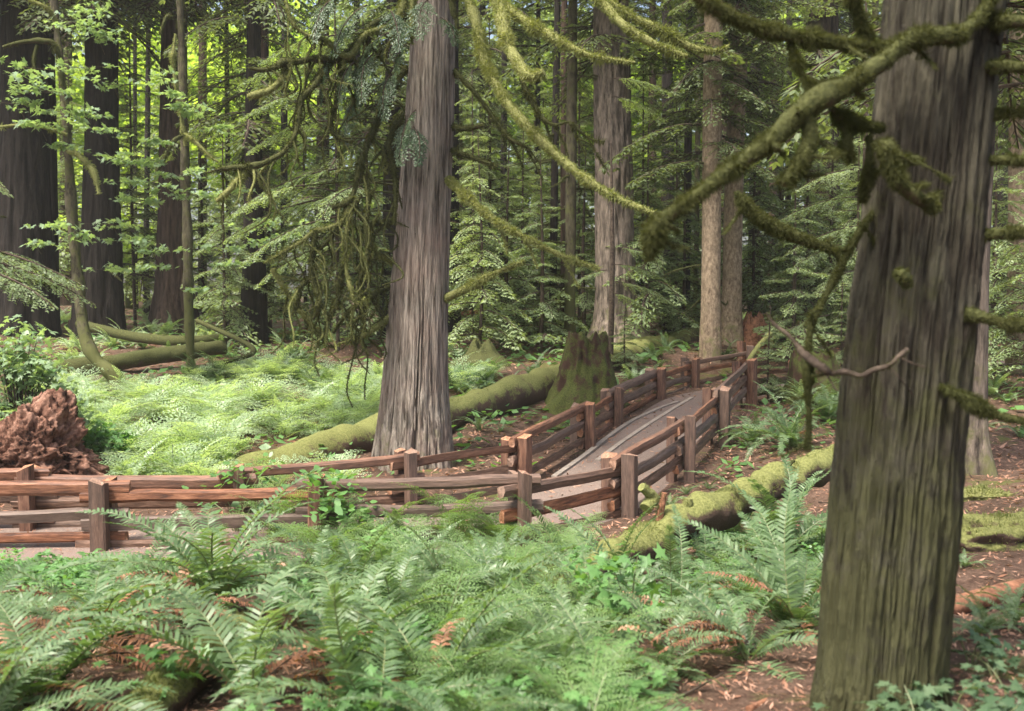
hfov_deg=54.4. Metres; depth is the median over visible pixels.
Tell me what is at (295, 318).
sword fern
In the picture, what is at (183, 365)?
sword fern
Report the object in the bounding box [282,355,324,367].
sword fern
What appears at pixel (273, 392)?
lady fern
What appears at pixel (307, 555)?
sword fern
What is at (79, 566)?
leafy herb
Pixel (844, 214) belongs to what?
hemlock tree
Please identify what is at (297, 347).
sword fern
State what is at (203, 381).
lady fern
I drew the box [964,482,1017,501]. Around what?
moss mound
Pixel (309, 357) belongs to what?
sword fern
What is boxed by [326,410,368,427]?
lady fern
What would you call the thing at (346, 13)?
broadleaf tree
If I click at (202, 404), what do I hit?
lady fern
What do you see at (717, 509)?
fallen log
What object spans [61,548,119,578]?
leafy herb
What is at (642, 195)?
hemlock tree
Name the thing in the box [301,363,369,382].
lady fern
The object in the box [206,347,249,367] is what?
sword fern
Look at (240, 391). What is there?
lady fern
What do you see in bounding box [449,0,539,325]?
hemlock tree
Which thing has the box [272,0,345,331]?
conifer tree
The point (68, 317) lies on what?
sword fern
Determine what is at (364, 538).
lady fern
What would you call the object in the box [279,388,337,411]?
lady fern
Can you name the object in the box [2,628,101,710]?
sword fern
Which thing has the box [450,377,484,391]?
lady fern
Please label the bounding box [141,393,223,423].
lady fern
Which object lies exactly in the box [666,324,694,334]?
sword fern
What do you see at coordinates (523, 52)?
conifer tree
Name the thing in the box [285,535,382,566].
sword fern
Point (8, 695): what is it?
sword fern
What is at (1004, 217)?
hemlock tree
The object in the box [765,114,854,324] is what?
hemlock tree
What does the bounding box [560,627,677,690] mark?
leafy herb
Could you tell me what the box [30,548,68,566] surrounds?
leafy herb
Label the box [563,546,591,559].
leafy herb
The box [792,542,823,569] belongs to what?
leafy herb
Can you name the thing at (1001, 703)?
maple seedling
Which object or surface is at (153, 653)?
leafy herb
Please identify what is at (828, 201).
hemlock tree
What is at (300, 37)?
broadleaf tree
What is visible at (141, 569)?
lady fern
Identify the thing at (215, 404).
lady fern
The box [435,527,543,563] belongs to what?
lady fern
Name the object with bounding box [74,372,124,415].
lady fern
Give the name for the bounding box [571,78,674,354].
hemlock tree
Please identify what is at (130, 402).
lady fern
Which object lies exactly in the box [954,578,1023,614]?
fallen log
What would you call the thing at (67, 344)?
sword fern
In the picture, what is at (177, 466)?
lady fern
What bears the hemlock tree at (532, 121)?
on the ground at (766, 682)
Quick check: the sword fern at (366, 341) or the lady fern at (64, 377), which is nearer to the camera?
the lady fern at (64, 377)
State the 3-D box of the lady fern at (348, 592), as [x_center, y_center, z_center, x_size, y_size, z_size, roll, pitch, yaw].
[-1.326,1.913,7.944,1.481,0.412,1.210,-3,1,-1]
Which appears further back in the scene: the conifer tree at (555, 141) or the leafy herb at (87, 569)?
the conifer tree at (555, 141)
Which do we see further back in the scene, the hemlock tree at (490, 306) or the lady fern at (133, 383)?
the hemlock tree at (490, 306)
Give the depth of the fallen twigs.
10.07 m
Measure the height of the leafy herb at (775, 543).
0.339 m
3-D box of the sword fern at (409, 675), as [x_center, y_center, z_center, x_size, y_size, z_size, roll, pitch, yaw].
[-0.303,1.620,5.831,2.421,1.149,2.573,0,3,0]
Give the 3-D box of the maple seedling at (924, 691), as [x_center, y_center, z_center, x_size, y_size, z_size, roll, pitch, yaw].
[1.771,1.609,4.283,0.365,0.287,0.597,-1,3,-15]
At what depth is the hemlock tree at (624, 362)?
30.98 m
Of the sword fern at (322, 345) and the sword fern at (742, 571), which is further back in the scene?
the sword fern at (322, 345)
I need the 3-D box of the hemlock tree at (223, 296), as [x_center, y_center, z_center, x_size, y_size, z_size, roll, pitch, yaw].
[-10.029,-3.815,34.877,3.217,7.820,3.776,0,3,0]
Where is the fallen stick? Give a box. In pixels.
[745,688,785,710]
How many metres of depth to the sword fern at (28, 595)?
6.03 m
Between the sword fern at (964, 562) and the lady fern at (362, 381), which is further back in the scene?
the lady fern at (362, 381)
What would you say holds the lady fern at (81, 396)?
on the ground at (766, 682)
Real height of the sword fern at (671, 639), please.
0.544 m
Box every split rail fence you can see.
[0,321,806,531]
[0,358,788,551]
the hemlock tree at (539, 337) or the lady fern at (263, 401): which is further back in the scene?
the hemlock tree at (539, 337)
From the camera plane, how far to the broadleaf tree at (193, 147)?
62.69 m
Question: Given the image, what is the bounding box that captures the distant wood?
[55,0,992,308]
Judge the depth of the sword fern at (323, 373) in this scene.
27.27 m
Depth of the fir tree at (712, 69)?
33.57 m
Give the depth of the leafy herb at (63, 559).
11.88 m
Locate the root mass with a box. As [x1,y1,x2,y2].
[0,387,109,480]
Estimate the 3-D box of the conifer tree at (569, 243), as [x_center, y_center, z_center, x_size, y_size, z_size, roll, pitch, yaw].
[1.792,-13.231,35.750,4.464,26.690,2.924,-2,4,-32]
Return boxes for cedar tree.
[203,0,731,473]
[637,0,1023,710]
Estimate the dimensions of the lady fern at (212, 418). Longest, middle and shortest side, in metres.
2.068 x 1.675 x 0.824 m
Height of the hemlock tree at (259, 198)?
13.301 m
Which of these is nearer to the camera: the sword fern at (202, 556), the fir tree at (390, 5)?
the sword fern at (202, 556)
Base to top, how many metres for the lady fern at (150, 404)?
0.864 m
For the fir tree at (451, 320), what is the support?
on the ground at (766, 682)
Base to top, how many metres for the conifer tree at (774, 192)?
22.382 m
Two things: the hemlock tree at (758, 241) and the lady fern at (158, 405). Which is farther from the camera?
the hemlock tree at (758, 241)
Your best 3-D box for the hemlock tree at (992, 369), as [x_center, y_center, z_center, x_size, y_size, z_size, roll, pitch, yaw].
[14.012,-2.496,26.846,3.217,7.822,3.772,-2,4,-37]
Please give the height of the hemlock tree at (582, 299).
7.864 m
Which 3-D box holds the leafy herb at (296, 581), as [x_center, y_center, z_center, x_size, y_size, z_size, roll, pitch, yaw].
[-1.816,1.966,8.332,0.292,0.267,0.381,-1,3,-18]
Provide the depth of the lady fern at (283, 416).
23.14 m
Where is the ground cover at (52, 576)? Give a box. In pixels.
[0,306,1023,710]
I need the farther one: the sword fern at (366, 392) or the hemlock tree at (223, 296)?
the hemlock tree at (223, 296)
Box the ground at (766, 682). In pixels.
[0,296,1023,710]
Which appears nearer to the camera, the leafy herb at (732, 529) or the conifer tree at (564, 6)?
the leafy herb at (732, 529)
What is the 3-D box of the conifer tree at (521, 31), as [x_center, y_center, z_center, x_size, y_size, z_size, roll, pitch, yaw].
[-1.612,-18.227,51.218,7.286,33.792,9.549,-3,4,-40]
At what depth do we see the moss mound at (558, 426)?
23.96 m
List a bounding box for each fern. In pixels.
[0,557,86,626]
[0,559,265,670]
[0,559,291,710]
[0,579,125,660]
[0,584,81,619]
[0,584,89,643]
[0,589,176,710]
[0,592,56,664]
[0,594,75,611]
[0,629,42,701]
[0,634,37,660]
[0,653,125,710]
[0,662,98,710]
[1,364,94,397]
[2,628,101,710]
[23,368,95,396]
[24,564,406,710]
[31,465,382,637]
[35,383,101,402]
[38,551,189,606]
[43,509,186,627]
[50,342,97,359]
[51,366,102,386]
[52,336,95,349]
[53,349,79,360]
[53,370,100,387]
[54,326,106,350]
[54,372,105,385]
[60,307,70,319]
[60,308,70,321]
[64,376,95,397]
[64,376,133,393]
[64,378,134,405]
[66,368,127,386]
[69,347,112,358]
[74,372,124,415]
[78,400,150,417]
[81,398,152,423]
[84,412,173,460]
[85,403,166,422]
[85,555,287,648]
[87,370,157,409]
[88,416,137,431]
[89,396,165,422]
[91,327,131,348]
[91,380,179,409]
[93,407,167,430]
[94,421,162,465]
[94,429,157,450]
[94,442,159,467]
[95,414,155,447]
[96,333,134,347]
[96,548,181,586]
[97,365,146,390]
[97,439,219,474]
[98,447,176,474]
[99,370,156,390]
[99,396,154,419]
[99,412,144,428]
[99,414,138,431]
[100,436,174,474]
[102,375,180,394]
[103,317,150,344]
[104,430,171,467]
[106,443,197,474]
[108,457,149,474]
[110,374,189,399]
[112,386,195,422]
[117,417,188,434]
[120,383,198,406]
[121,327,156,348]
[122,425,223,457]
[122,450,211,474]
[127,396,235,451]
[128,309,166,332]
[128,384,174,417]
[129,381,219,407]
[133,403,192,423]
[133,443,234,473]
[134,368,173,384]
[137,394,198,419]
[137,398,179,414]
[138,421,247,454]
[138,422,245,457]
[139,375,226,392]
[139,411,268,452]
[140,395,184,405]
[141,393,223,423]
[141,436,226,472]
[143,373,193,398]
[144,310,182,333]
[144,396,263,422]
[145,412,259,437]
[150,379,244,398]
[150,444,234,474]
[154,417,232,447]
[156,394,267,422]
[163,458,238,474]
[164,439,244,465]
[166,357,200,371]
[166,391,262,434]
[169,353,220,379]
[172,393,241,409]
[173,365,216,383]
[173,387,271,413]
[174,393,245,411]
[179,379,248,399]
[180,364,213,383]
[180,411,255,448]
[183,409,255,423]
[183,429,271,461]
[184,369,245,387]
[184,381,250,404]
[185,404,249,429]
[186,373,242,392]
[186,412,262,440]
[187,550,500,708]
[189,365,249,385]
[190,609,281,649]
[191,384,236,399]
[192,353,249,371]
[194,350,237,377]
[195,319,222,334]
[197,409,274,450]
[199,435,256,465]
[200,408,282,436]
[205,356,254,379]
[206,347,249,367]
[207,374,247,391]
[207,580,534,710]
[208,333,248,356]
[210,537,672,710]
[211,483,333,543]
[213,374,297,412]
[217,361,285,385]
[219,399,264,418]
[220,347,289,369]
[221,453,312,480]
[223,347,294,381]
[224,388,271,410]
[228,373,303,400]
[228,524,396,580]
[229,403,276,429]
[231,399,331,431]
[231,528,333,611]
[233,417,256,448]
[235,358,284,367]
[236,390,285,408]
[238,383,283,398]
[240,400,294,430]
[242,346,308,378]
[245,519,377,586]
[246,405,341,438]
[246,574,432,671]
[249,401,329,427]
[250,342,311,364]
[251,378,300,406]
[254,578,417,614]
[256,359,312,373]
[256,462,304,486]
[257,363,306,383]
[258,350,306,378]
[258,505,400,562]
[259,327,308,354]
[263,416,347,437]
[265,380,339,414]
[265,383,321,405]
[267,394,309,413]
[268,363,313,387]
[270,514,435,602]
[272,322,310,341]
[273,329,307,339]
[275,358,324,383]
[276,337,313,354]
[278,344,311,363]
[279,338,312,355]
[279,346,326,368]
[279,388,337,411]
[282,309,309,320]
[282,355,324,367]
[283,384,367,428]
[284,552,503,619]
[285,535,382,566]
[287,449,372,480]
[288,372,331,394]
[290,331,340,350]
[290,390,360,418]
[290,451,386,483]
[291,377,320,395]
[292,363,334,388]
[292,536,475,632]
[293,362,324,380]
[293,362,330,386]
[298,380,371,398]
[299,371,367,395]
[299,541,409,581]
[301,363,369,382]
[301,632,461,702]
[303,361,345,376]
[304,386,354,403]
[307,320,354,340]
[308,353,366,379]
[308,533,450,581]
[311,556,580,651]
[313,493,445,544]
[314,395,375,421]
[315,381,379,422]
[315,542,441,597]
[319,367,373,395]
[320,381,379,406]
[322,412,375,426]
[323,669,577,710]
[324,375,380,393]
[324,383,379,401]
[325,520,461,577]
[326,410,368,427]
[326,513,463,587]
[329,379,380,402]
[331,369,381,383]
[331,511,445,564]
[334,364,380,398]
[335,515,448,568]
[336,395,379,417]
[337,357,362,379]
[340,380,380,408]
[341,317,384,343]
[341,535,439,564]
[341,555,530,626]
[348,367,381,396]
[348,547,513,567]
[355,541,466,580]
[363,359,382,375]
[363,360,379,377]
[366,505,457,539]
[367,533,526,602]
[373,511,551,611]
[375,601,529,692]
[379,635,604,710]
[382,580,557,671]
[383,482,512,543]
[389,529,604,613]
[405,581,593,662]
[411,551,552,597]
[417,571,592,640]
[418,621,608,681]
[421,568,633,656]
[425,520,577,577]
[426,493,558,545]
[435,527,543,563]
[437,596,693,701]
[438,518,493,566]
[439,560,602,610]
[443,601,700,700]
[445,578,709,677]
[447,626,703,710]
[448,337,468,355]
[448,343,470,358]
[448,346,493,382]
[448,350,483,378]
[448,354,499,372]
[448,365,485,392]
[450,363,507,387]
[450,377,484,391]
[450,551,595,617]
[454,413,501,431]
[462,364,506,380]
[463,355,518,377]
[465,527,574,553]
[469,360,515,375]
[475,363,506,388]
[476,365,498,380]
[482,573,727,710]
[483,629,690,710]
[493,423,511,431]
[505,346,557,374]
[507,494,655,582]
[507,528,607,559]
[514,504,602,556]
[518,511,606,552]
[534,536,647,623]
[539,503,776,643]
[542,566,699,644]
[544,503,705,604]
[600,579,755,699]
[615,362,651,384]
[618,360,673,378]
[619,374,636,386]
[626,353,657,364]
[630,342,675,357]
[630,505,762,584]
[634,565,820,686]
[639,360,677,377]
[640,467,820,644]
[644,343,674,359]
[648,329,691,350]
[652,535,821,611]
[659,493,682,504]
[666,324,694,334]
[668,485,702,496]
[671,445,830,565]
[677,491,779,532]
[689,549,820,610]
[692,479,721,488]
[715,380,839,461]
[715,500,826,566]
[716,409,779,448]
[721,340,737,354]
[722,544,821,604]
[723,532,823,603]
[733,439,766,449]
[767,375,838,406]
[767,379,838,423]
[770,381,824,409]
[779,380,800,394]
[812,393,837,406]
[824,327,844,340]
[953,598,1019,635]
[955,584,1023,631]
[960,549,994,567]
[960,583,1023,630]
[988,369,1015,395]
[988,380,1023,402]
[988,413,1009,427]
[989,370,1022,384]
[996,424,1023,438]
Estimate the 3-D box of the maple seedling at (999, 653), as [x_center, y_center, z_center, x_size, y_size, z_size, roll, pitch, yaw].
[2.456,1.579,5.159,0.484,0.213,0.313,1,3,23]
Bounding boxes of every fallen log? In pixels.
[25,340,226,376]
[75,321,236,345]
[108,614,254,710]
[207,325,699,472]
[269,326,324,339]
[461,309,559,318]
[575,444,833,582]
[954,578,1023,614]
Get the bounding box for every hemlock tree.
[0,182,95,313]
[55,38,137,309]
[56,106,81,265]
[76,21,196,325]
[121,47,222,295]
[139,112,237,323]
[180,134,275,352]
[190,16,314,300]
[194,83,322,326]
[221,33,409,289]
[262,0,391,350]
[264,104,358,338]
[313,8,391,331]
[326,105,382,328]
[354,37,406,285]
[448,71,518,341]
[448,131,531,353]
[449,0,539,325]
[458,29,499,300]
[459,93,535,320]
[459,143,559,346]
[487,131,564,342]
[495,49,594,299]
[495,153,587,352]
[496,54,594,310]
[511,98,594,321]
[516,2,654,331]
[533,148,594,336]
[559,82,660,295]
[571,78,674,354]
[575,51,700,321]
[602,112,698,336]
[610,293,646,372]
[632,36,701,326]
[635,93,721,330]
[639,60,742,318]
[642,182,701,330]
[657,84,782,292]
[691,62,803,321]
[721,9,828,324]
[721,107,808,338]
[730,181,844,361]
[742,7,804,292]
[744,122,849,333]
[757,306,787,401]
[761,1,867,350]
[761,54,862,332]
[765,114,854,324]
[809,136,862,331]
[811,114,869,331]
[821,3,882,294]
[825,276,849,368]
[840,60,868,270]
[988,125,1023,375]
[988,149,1023,378]
[989,96,1007,304]
[989,139,1005,301]
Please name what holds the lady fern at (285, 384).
on the ground at (766, 682)
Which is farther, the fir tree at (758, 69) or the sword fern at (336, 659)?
the fir tree at (758, 69)
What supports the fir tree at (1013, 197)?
on the ground at (766, 682)
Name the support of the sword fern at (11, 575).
on the ground at (766, 682)
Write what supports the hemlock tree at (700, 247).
on the ground at (766, 682)
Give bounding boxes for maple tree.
[0,0,153,389]
[64,0,308,376]
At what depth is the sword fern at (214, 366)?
29.75 m
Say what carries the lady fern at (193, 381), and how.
on the ground at (766, 682)
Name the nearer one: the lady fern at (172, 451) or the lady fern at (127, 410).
the lady fern at (172, 451)
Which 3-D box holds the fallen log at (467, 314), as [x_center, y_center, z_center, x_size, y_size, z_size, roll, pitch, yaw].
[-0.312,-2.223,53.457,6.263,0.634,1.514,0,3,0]
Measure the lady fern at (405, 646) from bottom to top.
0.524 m
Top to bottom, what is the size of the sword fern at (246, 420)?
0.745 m
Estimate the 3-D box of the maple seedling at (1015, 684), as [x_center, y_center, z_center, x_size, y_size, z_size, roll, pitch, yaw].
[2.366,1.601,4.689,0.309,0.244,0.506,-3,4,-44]
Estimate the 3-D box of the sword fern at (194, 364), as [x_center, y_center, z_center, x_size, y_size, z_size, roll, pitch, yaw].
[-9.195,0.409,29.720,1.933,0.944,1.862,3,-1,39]
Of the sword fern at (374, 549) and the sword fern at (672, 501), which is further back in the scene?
the sword fern at (672, 501)
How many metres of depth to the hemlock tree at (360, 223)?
43.71 m
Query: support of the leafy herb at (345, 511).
on the ground at (766, 682)
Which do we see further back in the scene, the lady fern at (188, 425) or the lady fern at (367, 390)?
the lady fern at (367, 390)
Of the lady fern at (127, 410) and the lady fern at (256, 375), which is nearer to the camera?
the lady fern at (127, 410)
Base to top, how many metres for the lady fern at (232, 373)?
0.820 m
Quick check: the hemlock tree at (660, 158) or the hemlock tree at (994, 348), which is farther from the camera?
the hemlock tree at (660, 158)
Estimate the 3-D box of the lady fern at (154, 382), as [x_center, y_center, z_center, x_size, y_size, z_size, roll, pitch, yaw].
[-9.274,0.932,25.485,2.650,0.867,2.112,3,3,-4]
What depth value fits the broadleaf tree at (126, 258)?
61.19 m
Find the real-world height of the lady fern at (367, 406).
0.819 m
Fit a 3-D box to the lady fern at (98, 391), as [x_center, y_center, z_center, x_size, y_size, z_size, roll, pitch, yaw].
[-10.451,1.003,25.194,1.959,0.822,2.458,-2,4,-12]
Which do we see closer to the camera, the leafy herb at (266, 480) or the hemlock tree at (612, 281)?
the leafy herb at (266, 480)
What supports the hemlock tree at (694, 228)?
on the ground at (766, 682)
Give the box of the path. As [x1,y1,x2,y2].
[0,361,1004,562]
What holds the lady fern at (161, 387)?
on the ground at (766, 682)
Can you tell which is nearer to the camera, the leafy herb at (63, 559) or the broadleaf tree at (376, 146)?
the leafy herb at (63, 559)
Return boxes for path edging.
[551,401,679,476]
[595,397,693,460]
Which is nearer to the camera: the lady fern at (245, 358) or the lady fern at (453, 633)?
the lady fern at (453, 633)
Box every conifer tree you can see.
[47,18,61,313]
[60,19,72,305]
[125,11,156,314]
[133,17,143,309]
[197,1,209,314]
[198,2,231,331]
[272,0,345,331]
[280,0,292,317]
[305,0,364,323]
[336,0,500,115]
[401,0,560,318]
[408,0,532,262]
[459,0,592,303]
[463,50,513,318]
[497,0,593,337]
[504,0,597,347]
[524,0,593,326]
[577,0,702,323]
[578,1,692,137]
[633,2,701,331]
[646,5,701,323]
[658,0,781,296]
[693,11,747,324]
[747,0,778,323]
[783,3,878,276]
[785,0,791,323]
[870,0,878,115]
[991,0,1009,315]
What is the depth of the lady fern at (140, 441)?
19.86 m
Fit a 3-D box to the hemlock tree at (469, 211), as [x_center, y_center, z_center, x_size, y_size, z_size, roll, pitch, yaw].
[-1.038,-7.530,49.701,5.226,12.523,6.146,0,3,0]
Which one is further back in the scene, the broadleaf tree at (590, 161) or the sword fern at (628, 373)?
the broadleaf tree at (590, 161)
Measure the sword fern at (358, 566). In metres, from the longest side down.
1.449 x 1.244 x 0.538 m
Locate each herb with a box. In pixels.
[0,544,25,579]
[0,575,28,596]
[3,567,38,585]
[13,577,83,608]
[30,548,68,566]
[31,561,85,588]
[43,556,64,566]
[54,557,78,570]
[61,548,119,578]
[63,556,93,579]
[65,572,141,605]
[79,563,131,591]
[90,550,140,585]
[90,606,139,635]
[92,635,212,700]
[118,549,149,572]
[118,561,180,589]
[127,549,192,575]
[160,568,231,593]
[182,452,297,531]
[231,702,278,710]
[243,552,290,581]
[268,578,347,627]
[282,577,309,597]
[283,685,372,710]
[293,465,358,528]
[308,631,396,675]
[316,486,382,548]
[336,662,438,710]
[346,621,427,670]
[350,621,426,676]
[357,615,379,640]
[358,519,425,556]
[408,612,449,638]
[422,677,487,710]
[471,675,537,710]
[481,645,579,697]
[511,669,555,710]
[517,553,583,604]
[538,670,581,706]
[543,670,651,710]
[560,543,593,561]
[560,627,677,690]
[561,557,622,630]
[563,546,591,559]
[573,541,669,625]
[592,694,639,710]
[601,669,669,709]
[608,582,634,597]
[632,704,688,710]
[679,559,711,578]
[711,556,761,581]
[715,521,745,536]
[748,536,808,557]
[750,587,807,617]
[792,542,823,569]
[805,549,822,569]
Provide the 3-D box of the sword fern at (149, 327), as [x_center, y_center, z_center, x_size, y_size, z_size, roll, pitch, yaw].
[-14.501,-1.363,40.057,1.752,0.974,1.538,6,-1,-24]
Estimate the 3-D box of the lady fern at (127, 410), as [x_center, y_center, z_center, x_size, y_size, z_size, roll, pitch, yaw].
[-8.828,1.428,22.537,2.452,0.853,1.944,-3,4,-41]
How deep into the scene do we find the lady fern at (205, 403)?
23.11 m
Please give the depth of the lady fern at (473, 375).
28.22 m
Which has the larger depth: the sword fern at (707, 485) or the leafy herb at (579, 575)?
the sword fern at (707, 485)
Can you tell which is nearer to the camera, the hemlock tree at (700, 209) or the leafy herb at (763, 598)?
the leafy herb at (763, 598)
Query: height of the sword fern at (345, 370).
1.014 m
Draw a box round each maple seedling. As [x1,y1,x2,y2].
[812,702,871,710]
[854,695,936,710]
[868,703,918,710]
[875,680,962,710]
[877,684,953,710]
[920,688,1023,710]
[927,677,1014,710]
[939,674,1016,710]
[950,635,1023,681]
[953,618,1023,668]
[960,659,1023,704]
[994,698,1023,710]
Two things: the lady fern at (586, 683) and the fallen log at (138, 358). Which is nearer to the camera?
the lady fern at (586, 683)
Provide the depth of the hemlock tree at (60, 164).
51.58 m
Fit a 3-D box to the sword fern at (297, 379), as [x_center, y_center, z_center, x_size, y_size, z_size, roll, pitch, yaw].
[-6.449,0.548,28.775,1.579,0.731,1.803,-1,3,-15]
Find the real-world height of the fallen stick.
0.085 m
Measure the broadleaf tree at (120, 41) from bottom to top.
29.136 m
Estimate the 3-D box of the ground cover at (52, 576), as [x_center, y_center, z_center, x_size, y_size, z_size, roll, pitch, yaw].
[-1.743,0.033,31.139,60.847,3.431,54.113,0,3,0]
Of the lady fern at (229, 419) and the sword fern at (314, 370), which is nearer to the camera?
the lady fern at (229, 419)
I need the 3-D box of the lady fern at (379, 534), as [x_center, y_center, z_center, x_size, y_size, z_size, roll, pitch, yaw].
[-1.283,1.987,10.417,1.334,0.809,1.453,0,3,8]
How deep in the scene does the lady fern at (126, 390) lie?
25.08 m
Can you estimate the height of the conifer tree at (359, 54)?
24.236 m
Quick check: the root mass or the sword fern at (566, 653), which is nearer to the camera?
the sword fern at (566, 653)
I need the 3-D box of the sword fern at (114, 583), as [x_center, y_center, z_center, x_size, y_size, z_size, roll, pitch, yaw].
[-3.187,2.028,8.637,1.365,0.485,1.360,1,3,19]
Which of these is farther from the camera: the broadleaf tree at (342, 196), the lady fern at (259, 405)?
the broadleaf tree at (342, 196)
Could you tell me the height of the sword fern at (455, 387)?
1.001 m
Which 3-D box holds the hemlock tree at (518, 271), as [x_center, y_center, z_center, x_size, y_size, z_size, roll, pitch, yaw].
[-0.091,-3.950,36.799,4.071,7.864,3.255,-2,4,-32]
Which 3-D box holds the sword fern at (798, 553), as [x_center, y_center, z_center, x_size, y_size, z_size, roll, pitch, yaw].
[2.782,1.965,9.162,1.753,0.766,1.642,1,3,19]
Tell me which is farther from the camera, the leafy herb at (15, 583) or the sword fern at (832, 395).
the sword fern at (832, 395)
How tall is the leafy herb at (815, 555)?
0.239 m
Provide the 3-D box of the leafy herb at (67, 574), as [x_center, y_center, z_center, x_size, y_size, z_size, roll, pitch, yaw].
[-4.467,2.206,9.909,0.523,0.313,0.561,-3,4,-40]
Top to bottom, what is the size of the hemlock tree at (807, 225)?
9.701 m
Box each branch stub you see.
[638,482,658,512]
[654,492,666,520]
[682,497,692,506]
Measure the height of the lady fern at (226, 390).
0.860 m
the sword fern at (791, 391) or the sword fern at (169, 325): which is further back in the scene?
the sword fern at (169, 325)
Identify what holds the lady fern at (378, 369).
on the ground at (766, 682)
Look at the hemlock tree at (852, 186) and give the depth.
46.58 m
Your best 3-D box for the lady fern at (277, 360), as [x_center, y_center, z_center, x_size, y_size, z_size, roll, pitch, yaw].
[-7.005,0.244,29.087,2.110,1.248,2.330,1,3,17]
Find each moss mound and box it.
[534,417,563,430]
[959,507,1023,553]
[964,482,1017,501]
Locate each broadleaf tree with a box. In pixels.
[55,24,213,307]
[55,65,151,189]
[57,109,81,255]
[57,139,157,290]
[79,12,230,117]
[119,5,278,186]
[132,23,338,310]
[207,0,353,305]
[237,0,408,278]
[238,81,382,310]
[295,162,382,272]
[331,66,464,218]
[379,23,549,307]
[463,137,558,268]
[486,0,589,297]
[499,9,657,307]
[541,73,661,207]
[580,43,693,179]
[589,151,701,269]
[648,54,791,204]
[656,2,782,309]
[694,5,869,286]
[744,64,863,206]
[785,0,880,295]
[840,132,862,269]
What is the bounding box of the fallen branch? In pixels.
[195,319,256,364]
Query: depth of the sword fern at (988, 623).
5.78 m
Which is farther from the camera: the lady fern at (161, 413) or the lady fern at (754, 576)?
the lady fern at (161, 413)
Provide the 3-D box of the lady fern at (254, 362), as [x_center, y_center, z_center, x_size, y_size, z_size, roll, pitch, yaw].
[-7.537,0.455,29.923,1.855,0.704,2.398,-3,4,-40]
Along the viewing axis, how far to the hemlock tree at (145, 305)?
45.67 m
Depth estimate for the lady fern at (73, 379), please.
24.95 m
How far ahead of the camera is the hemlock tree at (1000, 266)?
41.25 m
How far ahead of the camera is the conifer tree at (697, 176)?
46.56 m
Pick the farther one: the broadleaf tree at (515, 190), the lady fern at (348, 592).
the broadleaf tree at (515, 190)
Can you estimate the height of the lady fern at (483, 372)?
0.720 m
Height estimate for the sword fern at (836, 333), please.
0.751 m
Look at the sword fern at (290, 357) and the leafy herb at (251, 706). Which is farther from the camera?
the sword fern at (290, 357)
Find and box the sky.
[57,0,992,295]
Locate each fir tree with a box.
[0,0,194,337]
[0,0,246,338]
[48,0,314,335]
[159,0,342,344]
[221,0,271,334]
[301,0,468,338]
[448,0,474,332]
[471,0,759,346]
[599,0,801,362]
[643,0,835,347]
[721,2,782,309]
[754,0,1023,476]
[763,0,882,323]
[995,0,1023,372]
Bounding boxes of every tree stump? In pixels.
[449,337,510,368]
[542,330,629,416]
[743,311,773,349]
[774,349,840,406]
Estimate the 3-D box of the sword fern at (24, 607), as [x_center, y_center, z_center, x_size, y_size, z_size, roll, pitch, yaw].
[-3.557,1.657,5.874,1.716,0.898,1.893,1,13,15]
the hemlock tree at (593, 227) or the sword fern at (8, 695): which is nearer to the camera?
the sword fern at (8, 695)
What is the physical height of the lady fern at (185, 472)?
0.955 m
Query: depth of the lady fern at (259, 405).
23.15 m
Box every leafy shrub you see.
[0,314,95,431]
[82,419,139,463]
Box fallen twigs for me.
[20,331,1023,710]
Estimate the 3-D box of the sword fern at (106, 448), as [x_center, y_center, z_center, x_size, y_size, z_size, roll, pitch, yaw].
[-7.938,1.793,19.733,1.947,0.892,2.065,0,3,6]
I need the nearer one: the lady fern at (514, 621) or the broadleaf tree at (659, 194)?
the lady fern at (514, 621)
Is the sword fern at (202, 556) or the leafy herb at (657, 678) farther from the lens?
the sword fern at (202, 556)
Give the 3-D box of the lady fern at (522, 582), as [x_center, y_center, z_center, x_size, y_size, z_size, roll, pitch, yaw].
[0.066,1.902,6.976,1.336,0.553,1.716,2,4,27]
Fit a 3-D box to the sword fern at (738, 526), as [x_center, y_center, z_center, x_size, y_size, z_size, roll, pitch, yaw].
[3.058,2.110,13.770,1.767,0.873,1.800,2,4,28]
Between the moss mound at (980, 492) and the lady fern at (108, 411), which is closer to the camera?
the moss mound at (980, 492)
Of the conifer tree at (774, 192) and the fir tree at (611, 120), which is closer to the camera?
the fir tree at (611, 120)
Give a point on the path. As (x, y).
(589, 465)
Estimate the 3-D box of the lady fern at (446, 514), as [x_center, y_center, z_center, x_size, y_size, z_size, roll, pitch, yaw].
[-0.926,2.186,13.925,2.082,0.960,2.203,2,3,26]
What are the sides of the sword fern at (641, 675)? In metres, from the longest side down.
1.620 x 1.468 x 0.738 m
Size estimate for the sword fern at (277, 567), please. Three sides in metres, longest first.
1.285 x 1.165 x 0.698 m
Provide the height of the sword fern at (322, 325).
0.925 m
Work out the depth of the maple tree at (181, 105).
28.62 m
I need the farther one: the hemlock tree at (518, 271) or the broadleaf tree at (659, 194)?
the broadleaf tree at (659, 194)
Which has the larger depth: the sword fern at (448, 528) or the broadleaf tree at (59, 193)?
the broadleaf tree at (59, 193)
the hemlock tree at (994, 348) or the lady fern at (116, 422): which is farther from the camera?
the hemlock tree at (994, 348)
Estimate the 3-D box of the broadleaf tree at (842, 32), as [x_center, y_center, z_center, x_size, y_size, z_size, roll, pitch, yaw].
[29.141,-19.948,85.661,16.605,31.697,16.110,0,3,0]
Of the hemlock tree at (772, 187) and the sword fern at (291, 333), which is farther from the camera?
the hemlock tree at (772, 187)

